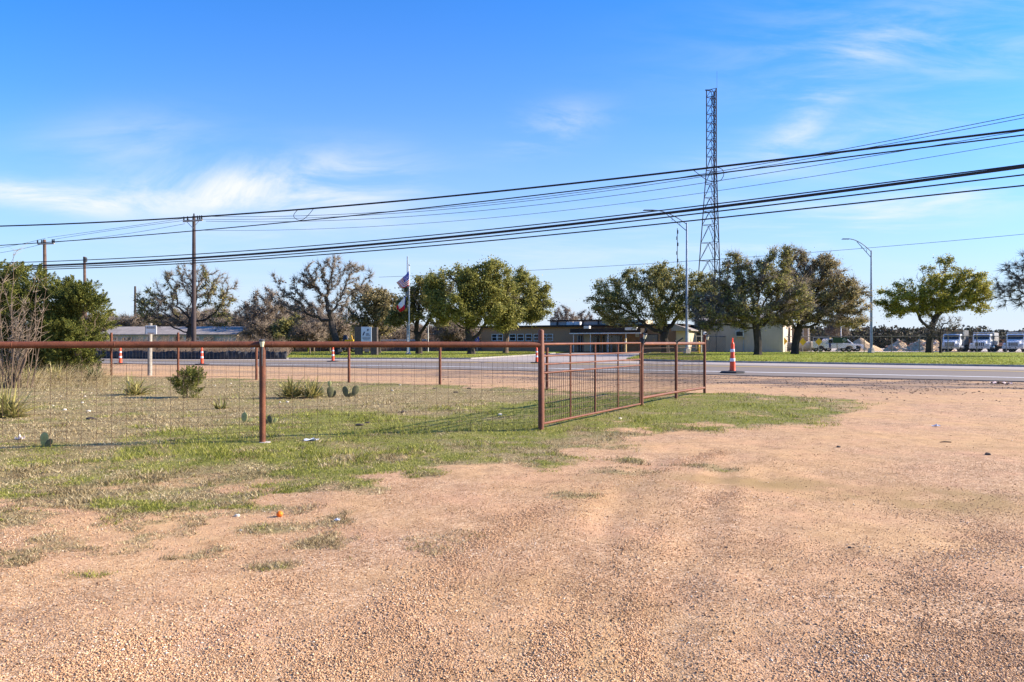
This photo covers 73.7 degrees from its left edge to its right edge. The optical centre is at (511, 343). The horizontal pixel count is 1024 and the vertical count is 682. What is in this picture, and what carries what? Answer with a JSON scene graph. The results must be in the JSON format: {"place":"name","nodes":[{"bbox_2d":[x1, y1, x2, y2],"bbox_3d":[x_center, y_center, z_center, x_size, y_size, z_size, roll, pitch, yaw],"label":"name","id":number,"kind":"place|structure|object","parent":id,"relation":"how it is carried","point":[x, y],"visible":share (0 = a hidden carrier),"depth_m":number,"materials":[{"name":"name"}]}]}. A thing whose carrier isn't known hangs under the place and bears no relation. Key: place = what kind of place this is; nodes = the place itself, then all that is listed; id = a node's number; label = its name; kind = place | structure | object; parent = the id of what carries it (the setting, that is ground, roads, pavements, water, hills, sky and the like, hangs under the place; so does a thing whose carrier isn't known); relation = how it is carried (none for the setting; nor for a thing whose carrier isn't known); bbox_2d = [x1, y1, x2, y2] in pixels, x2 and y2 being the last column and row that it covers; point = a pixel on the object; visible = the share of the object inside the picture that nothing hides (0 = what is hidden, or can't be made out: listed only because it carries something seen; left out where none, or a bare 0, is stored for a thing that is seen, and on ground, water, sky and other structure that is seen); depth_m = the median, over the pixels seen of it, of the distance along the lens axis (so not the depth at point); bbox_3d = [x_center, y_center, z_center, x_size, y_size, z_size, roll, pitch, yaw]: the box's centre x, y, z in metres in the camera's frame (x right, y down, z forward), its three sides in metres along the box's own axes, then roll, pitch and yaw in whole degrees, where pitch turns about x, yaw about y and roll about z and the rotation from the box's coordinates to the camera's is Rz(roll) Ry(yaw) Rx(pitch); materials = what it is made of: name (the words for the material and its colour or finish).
{"place":"outdoors","nodes":[
{"label":"outdoors","id":0,"kind":"place"},
{"bbox_2d":[101,326,246,348],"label":"long house","id":1,"kind":"structure","parent":0,"point":[166,331],"depth_m":81.27,"materials":[{"name":"grey"}]},
{"bbox_2d":[286,351,561,357],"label":"lawn","id":2,"kind":"structure","parent":0,"point":[306,354],"depth_m":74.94,"materials":[{"name":"green plant"}]},
{"bbox_2d":[230,300,256,325],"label":"winter tree","id":3,"kind":"object","parent":2,"relation":"on","point":[237,320],"visible":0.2,"depth_m":90.95,"materials":[{"name":"brown plant"}]},
{"bbox_2d":[238,317,278,340],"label":"winter tree","id":4,"kind":"object","parent":2,"relation":"on","point":[256,328],"visible":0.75,"depth_m":78.52,"materials":[{"name":"brown plant"}]},
{"bbox_2d":[238,284,289,325],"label":"winter tree","id":5,"kind":"object","parent":2,"relation":"on","point":[263,312],"visible":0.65,"depth_m":83.20,"materials":[{"name":"brown plant"}]},
{"bbox_2d":[267,313,304,352],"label":"evergreen bush","id":6,"kind":"object","parent":2,"relation":"on","point":[282,326],"visible":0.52,"depth_m":79.01,"materials":[{"name":"green plant"}]},
{"bbox_2d":[286,319,329,352],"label":"winter tree","id":7,"kind":"object","parent":2,"relation":"on","point":[309,332],"visible":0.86,"depth_m":76.78,"materials":[{"name":"brown plant"}]},
{"bbox_2d":[266,254,374,354],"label":"bare oak","id":8,"kind":"object","parent":2,"relation":"on","point":[310,284],"visible":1,"depth_m":67.72,"materials":[{"name":"brown plant"}]},
{"bbox_2d":[308,311,354,351],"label":"winter tree","id":9,"kind":"object","parent":2,"relation":"on","point":[343,329],"visible":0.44,"depth_m":90.73,"materials":[{"name":"brown plant"}]},
{"bbox_2d":[343,331,354,351],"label":"backhoe","id":10,"kind":"object","parent":2,"relation":"on","point":[345,349],"visible":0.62,"depth_m":87.53,"materials":[{"name":"yellow metal"}]},
{"bbox_2d":[355,327,377,354],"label":"entrance sign","id":11,"kind":"object","parent":2,"relation":"on","point":[366,333],"visible":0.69,"depth_m":65.14,"materials":[{"name":"brick"}]},
{"bbox_2d":[338,283,400,352],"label":"brown oak","id":12,"kind":"object","parent":2,"relation":"on","point":[377,307],"visible":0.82,"depth_m":81.17,"materials":[{"name":"green plant"}]},
{"bbox_2d":[407,264,410,353],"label":"flagpole","id":13,"kind":"object","parent":2,"relation":"on","point":[409,352],"visible":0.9,"depth_m":70.94,"materials":[{"name":"metal"}]},
{"bbox_2d":[396,271,408,287],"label":"national flag","id":14,"kind":"object","parent":13,"relation":"attached to","point":[403,282],"visible":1,"depth_m":70.89,"materials":[{"name":"multicoloured fabric"}]},
{"bbox_2d":[383,268,455,353],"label":"live oak","id":15,"kind":"object","parent":2,"relation":"on","point":[397,318],"visible":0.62,"depth_m":73.51,"materials":[{"name":"green plant"}]},
{"bbox_2d":[416,254,526,353],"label":"live oak","id":16,"kind":"object","parent":2,"relation":"on","point":[487,289],"visible":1,"depth_m":69.08,"materials":[{"name":"green plant"}]},
{"bbox_2d":[487,264,559,352],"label":"live oak","id":17,"kind":"object","parent":2,"relation":"on","point":[532,293],"visible":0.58,"depth_m":78.04,"materials":[{"name":"green plant"}]},
{"bbox_2d":[0,375,871,577],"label":"dry grass","id":18,"kind":"structure","parent":0,"point":[73,500],"depth_m":6.61,"materials":[{"name":"beige plant"}]},
{"bbox_2d":[0,377,881,578],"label":"green grass","id":19,"kind":"structure","parent":0,"point":[225,450],"depth_m":8.22,"materials":[{"name":"green plant"}]},
{"bbox_2d":[0,348,1023,681],"bbox_3d":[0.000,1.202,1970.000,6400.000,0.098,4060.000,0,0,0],"label":"ground","id":20,"kind":"structure","parent":0,"point":[918,428],"depth_m":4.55,"materials":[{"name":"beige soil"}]},
{"bbox_2d":[0,383,47,418],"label":"sotol","id":21,"kind":"object","parent":20,"relation":"on","point":[11,409],"visible":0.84,"depth_m":11.34,"materials":[{"name":"green plant"}]},
{"bbox_2d":[0,244,50,387],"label":"bare shrub","id":22,"kind":"object","parent":20,"relation":"on","point":[22,361],"visible":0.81,"depth_m":18.48,"materials":[{"name":"brown plant"}]},
{"bbox_2d":[37,239,54,282],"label":"utility pole","id":23,"kind":"object","parent":20,"relation":"on","point":[44,253],"visible":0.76,"depth_m":69.87,"materials":[{"name":"brown wood"}]},
{"bbox_2d":[40,432,52,446],"bbox_3d":[-5.436,1.119,7.975,0.177,0.169,0.040,0,0,21],"label":"prickly pear","id":24,"kind":"object","parent":20,"relation":"on","point":[44,439],"visible":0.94,"depth_m":7.98,"materials":[{"name":"green plant"}]},
{"bbox_2d":[0,259,114,374],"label":"juniper","id":25,"kind":"object","parent":20,"relation":"on","point":[20,274],"visible":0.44,"depth_m":25.79,"materials":[{"name":"green plant"}]},
{"bbox_2d":[39,361,75,380],"bbox_3d":[-14.783,0.905,22.157,1.453,0.772,1.379,0,0,0],"label":"sotol","id":26,"kind":"object","parent":20,"relation":"on","point":[53,370],"visible":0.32,"depth_m":22.08,"materials":[{"name":"green plant"}]},
{"bbox_2d":[1,357,131,388],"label":"dry weeds","id":27,"kind":"object","parent":20,"relation":"on","point":[104,380],"visible":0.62,"depth_m":19.88,"materials":[{"name":"beige plant"}]},
{"bbox_2d":[36,278,122,375],"bbox_3d":[-16.139,-0.530,25.143,2.841,3.811,1.969,0,0,0],"label":"juniper","id":28,"kind":"object","parent":20,"relation":"on","point":[79,299],"visible":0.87,"depth_m":24.91,"materials":[{"name":"green plant"}]},
{"bbox_2d":[79,364,109,380],"bbox_3d":[-13.540,0.941,22.111,1.179,0.616,1.270,0,0,0],"label":"yucca","id":29,"kind":"object","parent":20,"relation":"on","point":[91,372],"visible":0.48,"depth_m":22.05,"materials":[{"name":"green plant"}]},
{"bbox_2d":[109,312,156,326],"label":"winter tree","id":30,"kind":"object","parent":20,"relation":"on","point":[130,321],"visible":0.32,"depth_m":102.62,"materials":[{"name":"brown plant"}]},
{"bbox_2d":[120,371,156,395],"bbox_3d":[-8.810,0.935,16.099,0.961,0.590,1.058,0,0,-25],"label":"sotol","id":31,"kind":"object","parent":20,"relation":"on","point":[135,389],"visible":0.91,"depth_m":16.00,"materials":[{"name":"green plant"}]},
{"bbox_2d":[0,349,286,358],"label":"silt fence","id":32,"kind":"object","parent":20,"relation":"on","point":[172,354],"visible":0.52,"depth_m":51.70,"materials":[{"name":"fabric"}]},
{"bbox_2d":[145,323,156,375],"bbox_3d":[-13.615,0.259,25.775,0.486,2.081,0.205,0,0,0],"label":"sign post","id":33,"kind":"object","parent":20,"relation":"on","point":[150,329],"visible":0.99,"depth_m":25.72,"materials":[{"name":"white wood"}]},
{"bbox_2d":[165,365,206,397],"bbox_3d":[-7.143,0.884,15.163,0.882,0.832,0.717,0,0,23],"label":"juniper","id":34,"kind":"object","parent":20,"relation":"on","point":[190,376],"visible":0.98,"depth_m":15.13,"materials":[{"name":"green plant"}]},
{"bbox_2d":[133,262,240,340],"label":"bare oak","id":35,"kind":"object","parent":20,"relation":"on","point":[150,312],"visible":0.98,"depth_m":65.56,"materials":[{"name":"brown plant"}]},
{"bbox_2d":[183,213,202,351],"bbox_3d":[-26.991,-4.793,57.950,2.032,12.585,0.466,0,0,18],"label":"utility pole","id":36,"kind":"object","parent":20,"relation":"on","point":[193,221],"visible":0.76,"depth_m":57.87,"materials":[{"name":"brown wood"}]},
{"bbox_2d":[206,141,1023,230],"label":"power cable","id":37,"kind":"object","parent":36,"relation":"attached to","point":[621,203],"visible":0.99,"depth_m":41.32,"materials":[{"name":"black rubber"}]},
{"bbox_2d":[215,114,1023,216],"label":"power cable","id":38,"kind":"object","parent":36,"relation":"attached to","point":[626,185],"visible":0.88,"depth_m":41.79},
{"bbox_2d":[217,118,1021,219],"bbox_3d":[-0.680,-10.113,45.316,56.549,1.687,0.030,0,0,26],"label":"power cable","id":39,"kind":"object","parent":36,"relation":"attached to","point":[643,185],"visible":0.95,"depth_m":41.22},
{"bbox_2d":[96,331,291,356],"bbox_3d":[-29.332,-0.065,60.748,23.154,2.553,12.072,0,0,0],"label":"brush","id":40,"kind":"object","parent":20,"relation":"on","point":[210,349],"visible":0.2,"depth_m":57.33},
{"bbox_2d":[174,306,233,325],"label":"winter tree","id":41,"kind":"object","parent":20,"relation":"on","point":[199,316],"visible":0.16,"depth_m":98.48,"materials":[{"name":"brown plant"}]},
{"bbox_2d":[206,394,231,408],"bbox_3d":[-5.416,1.075,12.682,0.428,0.304,0.482,0,0,0],"label":"sotol","id":42,"kind":"object","parent":20,"relation":"on","point":[222,405],"visible":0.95,"depth_m":12.71,"materials":[{"name":"green plant"}]},
{"bbox_2d":[201,316,237,325],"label":"winter tree","id":43,"kind":"object","parent":20,"relation":"on","point":[206,322],"visible":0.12,"depth_m":95.40,"materials":[{"name":"brown plant"}]},
{"bbox_2d":[0,329,543,450],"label":"pipe fence","id":44,"kind":"object","parent":20,"relation":"on","point":[262,386],"visible":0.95,"depth_m":8.29,"materials":[{"name":"metal"}]},
{"bbox_2d":[544,342,640,424],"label":"pipe gate","id":45,"kind":"structure","parent":44,"relation":"attached to","point":[618,378],"depth_m":11.15,"materials":[{"name":"metal"}]},
{"bbox_2d":[268,374,321,398],"bbox_3d":[-4.780,0.936,15.033,1.111,0.576,1.120,0,0,0],"label":"sotol","id":46,"kind":"object","parent":20,"relation":"on","point":[289,391],"visible":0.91,"depth_m":14.89,"materials":[{"name":"green plant"}]},
{"bbox_2d":[295,378,331,397],"bbox_3d":[-4.464,0.930,15.017,1.096,0.543,1.029,0,0,0],"label":"sotol","id":47,"kind":"object","parent":20,"relation":"on","point":[311,390],"visible":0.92,"depth_m":14.92,"materials":[{"name":"green plant"}]},
{"bbox_2d":[300,302,327,351],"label":"winter tree","id":48,"kind":"object","parent":20,"relation":"on","point":[318,310],"visible":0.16,"depth_m":95.60,"materials":[{"name":"brown plant"}]},
{"bbox_2d":[342,385,358,396],"bbox_3d":[-3.585,1.056,15.182,0.384,0.268,0.083,0,0,0],"label":"prickly pear","id":49,"kind":"object","parent":20,"relation":"on","point":[355,389],"visible":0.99,"depth_m":15.16,"materials":[{"name":"green plant"}]},
{"bbox_2d":[290,335,483,351],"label":"brush","id":50,"kind":"object","parent":20,"relation":"on","point":[423,348],"visible":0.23,"depth_m":100.25,"materials":[{"name":"plant"}]},
{"bbox_2d":[97,332,701,389],"bbox_3d":[-9.928,0.440,23.428,32.042,1.720,0.834,0,0,26],"label":"roadside fence","id":51,"kind":"object","parent":20,"relation":"on","point":[213,362],"visible":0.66,"depth_m":21.27,"materials":[{"name":"metal"}]},
{"bbox_2d":[286,353,555,358],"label":"kerb","id":52,"kind":"structure","parent":20,"relation":"on","point":[425,358],"depth_m":52.45,"materials":[{"name":"concrete"}]},
{"bbox_2d":[172,375,1023,406],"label":"soil clods","id":53,"kind":"object","parent":20,"relation":"on","point":[817,383],"visible":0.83,"depth_m":20.44,"materials":[{"name":"brown soil"}]},
{"bbox_2d":[643,210,689,352],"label":"street lamp","id":54,"kind":"object","parent":20,"relation":"on","point":[686,320],"visible":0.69,"depth_m":74.40,"materials":[{"name":"metal"}]},
{"bbox_2d":[636,328,705,405],"bbox_3d":[3.563,0.547,14.911,0.203,1.706,4.010,0,0,32],"label":"pipe fence","id":55,"kind":"object","parent":20,"relation":"on","point":[676,347],"visible":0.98,"depth_m":14.99,"materials":[{"name":"metal"}]},
{"bbox_2d":[384,348,1021,351],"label":"yard","id":56,"kind":"structure","parent":20,"relation":"on","point":[984,350],"depth_m":96.90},
{"bbox_2d":[384,325,414,338],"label":"winter tree","id":57,"kind":"object","parent":56,"relation":"on","point":[401,333],"visible":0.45,"depth_m":107.43,"materials":[{"name":"brown plant"}]},
{"bbox_2d":[381,339,427,349],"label":"storage container","id":58,"kind":"object","parent":56,"relation":"on","point":[395,340],"visible":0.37,"depth_m":102.90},
{"bbox_2d":[406,321,429,338],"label":"winter tree","id":59,"kind":"object","parent":56,"relation":"on","point":[423,334],"visible":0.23,"depth_m":110.71,"materials":[{"name":"brown plant"}]},
{"bbox_2d":[413,320,437,341],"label":"winter tree","id":60,"kind":"object","parent":56,"relation":"on","point":[426,328],"visible":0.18,"depth_m":115.16,"materials":[{"name":"brown plant"}]},
{"bbox_2d":[431,321,470,341],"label":"winter tree","id":61,"kind":"object","parent":56,"relation":"on","point":[450,334],"visible":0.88,"depth_m":98.28,"materials":[{"name":"brown plant"}]},
{"bbox_2d":[549,303,579,321],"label":"winter tree","id":62,"kind":"object","parent":56,"relation":"on","point":[566,311],"visible":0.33,"depth_m":121.71,"materials":[{"name":"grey plant"}]},
{"bbox_2d":[477,319,694,351],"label":"office building","id":63,"kind":"structure","parent":56,"relation":"on","point":[573,331],"depth_m":94.14,"materials":[{"name":"beige brick"}]},
{"bbox_2d":[602,335,610,351],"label":"glass door","id":64,"kind":"structure","parent":63,"relation":"in","point":[605,338],"depth_m":92.22,"materials":[{"name":"glass"}]},
{"bbox_2d":[612,335,621,351],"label":"glass door","id":65,"kind":"structure","parent":63,"relation":"in","point":[615,338],"depth_m":91.68,"materials":[{"name":"glass"}]},
{"bbox_2d":[645,334,657,345],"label":"window","id":66,"kind":"structure","parent":63,"relation":"in","point":[650,337],"depth_m":89.60,"materials":[{"name":"glass"}]},
{"bbox_2d":[576,309,595,319],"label":"winter tree","id":67,"kind":"object","parent":56,"relation":"on","point":[581,314],"visible":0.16,"depth_m":127.23,"materials":[{"name":"grey plant"}]},
{"bbox_2d":[692,313,791,351],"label":"warehouse","id":68,"kind":"structure","parent":56,"relation":"on","point":[773,337],"depth_m":89.64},
{"bbox_2d":[791,326,808,351],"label":"storage shed","id":69,"kind":"structure","parent":56,"relation":"on","point":[804,332],"depth_m":96.21,"materials":[{"name":"brown"}]},
{"bbox_2d":[807,337,855,351],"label":"utility truck","id":70,"kind":"object","parent":56,"relation":"on","point":[844,347],"visible":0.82,"depth_m":92.60,"materials":[{"name":"white paint"}]},
{"bbox_2d":[823,314,850,335],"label":"winter tree","id":71,"kind":"object","parent":56,"relation":"on","point":[832,331],"visible":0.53,"depth_m":119.41,"materials":[{"name":"brown plant"}]},
{"bbox_2d":[835,338,882,350],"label":"gravel pile","id":72,"kind":"object","parent":56,"relation":"on","point":[867,344],"visible":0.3,"depth_m":102.83,"materials":[{"name":"beige gravel"}]},
{"bbox_2d":[938,330,968,351],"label":"dump truck","id":73,"kind":"object","parent":56,"relation":"on","point":[962,333],"visible":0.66,"depth_m":93.17,"materials":[{"name":"white paint"}]},
{"bbox_2d":[968,331,999,351],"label":"dump truck","id":74,"kind":"object","parent":56,"relation":"on","point":[984,344],"visible":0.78,"depth_m":92.90,"materials":[{"name":"white paint"}]},
{"bbox_2d":[1002,332,1023,351],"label":"dump truck","id":75,"kind":"object","parent":56,"relation":"on","point":[1012,335],"visible":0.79,"depth_m":90.62,"materials":[{"name":"white paint"}]},
{"bbox_2d":[694,88,720,323],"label":"radio tower","id":76,"kind":"structure","parent":20,"relation":"on","point":[714,115],"depth_m":130.00,"materials":[{"name":"metal"}]},
{"bbox_2d":[628,356,1023,366],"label":"kerb","id":77,"kind":"structure","parent":20,"relation":"on","point":[848,363],"depth_m":38.57,"materials":[{"name":"concrete"}]},
{"bbox_2d":[841,238,874,352],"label":"street lamp","id":78,"kind":"object","parent":20,"relation":"on","point":[871,349],"visible":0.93,"depth_m":83.91,"materials":[{"name":"metal"}]},
{"bbox_2d":[883,339,909,350],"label":"gravel pile","id":79,"kind":"object","parent":20,"relation":"on","point":[901,347],"visible":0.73,"depth_m":105.13,"materials":[{"name":"gravel"}]},
{"bbox_2d":[807,323,1023,347],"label":"distant woods","id":80,"kind":"object","parent":20,"relation":"on","point":[900,331],"visible":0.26,"depth_m":166.80,"materials":[{"name":"brown plant"}]},
{"bbox_2d":[908,340,956,350],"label":"gravel pile","id":81,"kind":"object","parent":20,"relation":"on","point":[914,346],"visible":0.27,"depth_m":104.01,"materials":[{"name":"gravel"}]},
{"bbox_2d":[0,128,1023,226],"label":"power cable","id":82,"kind":"object","parent":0,"point":[901,144],"visible":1,"depth_m":30.86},
{"bbox_2d":[0,134,1023,245],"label":"power cable","id":83,"kind":"object","parent":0,"point":[559,192],"visible":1,"depth_m":30.93,"materials":[{"name":"black rubber"}]},
{"bbox_2d":[0,0,1023,330],"label":"sky","id":84,"kind":"structure","parent":0,"point":[111,110],"materials":[{"name":"blue"}]},
{"bbox_2d":[1,165,1023,267],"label":"power cable","id":85,"kind":"object","parent":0,"point":[742,203],"visible":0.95,"depth_m":29.65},
{"bbox_2d":[1,185,1023,270],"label":"power cable","id":86,"kind":"object","parent":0,"point":[577,232],"visible":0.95,"depth_m":29.83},
{"bbox_2d":[2,174,1023,268],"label":"power cable","id":87,"kind":"object","parent":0,"point":[576,227],"visible":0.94,"depth_m":29.85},
{"bbox_2d":[5,164,1023,262],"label":"power cable","id":88,"kind":"object","parent":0,"point":[564,221],"visible":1,"depth_m":30.04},
{"bbox_2d":[85,358,1023,381],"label":"road","id":89,"kind":"structure","parent":0,"point":[1004,375],"depth_m":32.27,"materials":[{"name":"grey asphalt"}]},
{"bbox_2d":[140,362,1023,377],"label":"white road marking","id":90,"kind":"object","parent":89,"relation":"on","point":[623,369],"visible":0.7,"depth_m":29.71,"materials":[{"name":"white paint"}]},
{"bbox_2d":[183,360,981,370],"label":"yellow road marking","id":91,"kind":"object","parent":89,"relation":"on","point":[684,365],"visible":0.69,"depth_m":34.87,"materials":[{"name":"yellow paint"}]},
{"bbox_2d":[720,338,744,372],"bbox_3d":[8.820,0.465,27.300,0.927,1.403,0.927,0,0,24],"label":"traffic cone","id":92,"kind":"object","parent":89,"relation":"on","point":[732,361],"visible":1,"depth_m":27.21,"materials":[{"name":"orange plastic"}]},
{"bbox_2d":[478,352,648,360],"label":"driveway","id":93,"kind":"structure","parent":0,"point":[588,357],"depth_m":57.49,"materials":[{"name":"concrete"}]},
{"bbox_2d":[215,131,1020,221],"bbox_3d":[-0.465,-9.644,45.212,56.071,1.384,0.030,0,0,26],"label":"power cable","id":94,"kind":"object","parent":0,"point":[638,192],"visible":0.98,"depth_m":41.13,"materials":[{"name":"black rubber"}]},
{"bbox_2d":[392,234,1021,276],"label":"power cable","id":95,"kind":"object","parent":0,"point":[768,255],"visible":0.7,"depth_m":78.84,"materials":[{"name":"black rubber"}]},
{"bbox_2d":[632,352,1023,364],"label":"lawn","id":96,"kind":"structure","parent":0,"point":[1015,357],"depth_m":57.70,"materials":[{"name":"green plant"}]},
{"bbox_2d":[576,258,726,351],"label":"live oak","id":97,"kind":"object","parent":96,"relation":"on","point":[660,277],"visible":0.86,"depth_m":76.17,"materials":[{"name":"green plant"}]},
{"bbox_2d":[671,324,698,351],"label":"side wing","id":98,"kind":"structure","parent":96,"relation":"on","point":[680,332],"depth_m":87.02,"materials":[{"name":"beige paint"}]},
{"bbox_2d":[686,242,818,354],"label":"brown oak","id":99,"kind":"object","parent":96,"relation":"on","point":[740,308],"visible":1,"depth_m":65.37,"materials":[{"name":"green plant"}]},
{"bbox_2d":[761,245,876,353],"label":"brown oak","id":100,"kind":"object","parent":96,"relation":"on","point":[836,293],"visible":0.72,"depth_m":71.14,"materials":[{"name":"green plant"}]},
{"bbox_2d":[695,334,1023,351],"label":"chain link fence","id":101,"kind":"object","parent":96,"relation":"on","point":[919,336],"visible":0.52,"depth_m":89.19,"materials":[{"name":"metal"}]},
{"bbox_2d":[872,253,996,352],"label":"live oak","id":102,"kind":"object","parent":96,"relation":"on","point":[943,302],"visible":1,"depth_m":82.17,"materials":[{"name":"green plant"}]},
{"bbox_2d":[921,314,961,352],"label":"sapling","id":103,"kind":"object","parent":96,"relation":"on","point":[940,331],"visible":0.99,"depth_m":78.98,"materials":[{"name":"plant"}]},
{"bbox_2d":[985,249,1023,310],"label":"bare oak","id":104,"kind":"object","parent":96,"relation":"on","point":[1018,282],"visible":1,"depth_m":60.60,"materials":[{"name":"green plant"}]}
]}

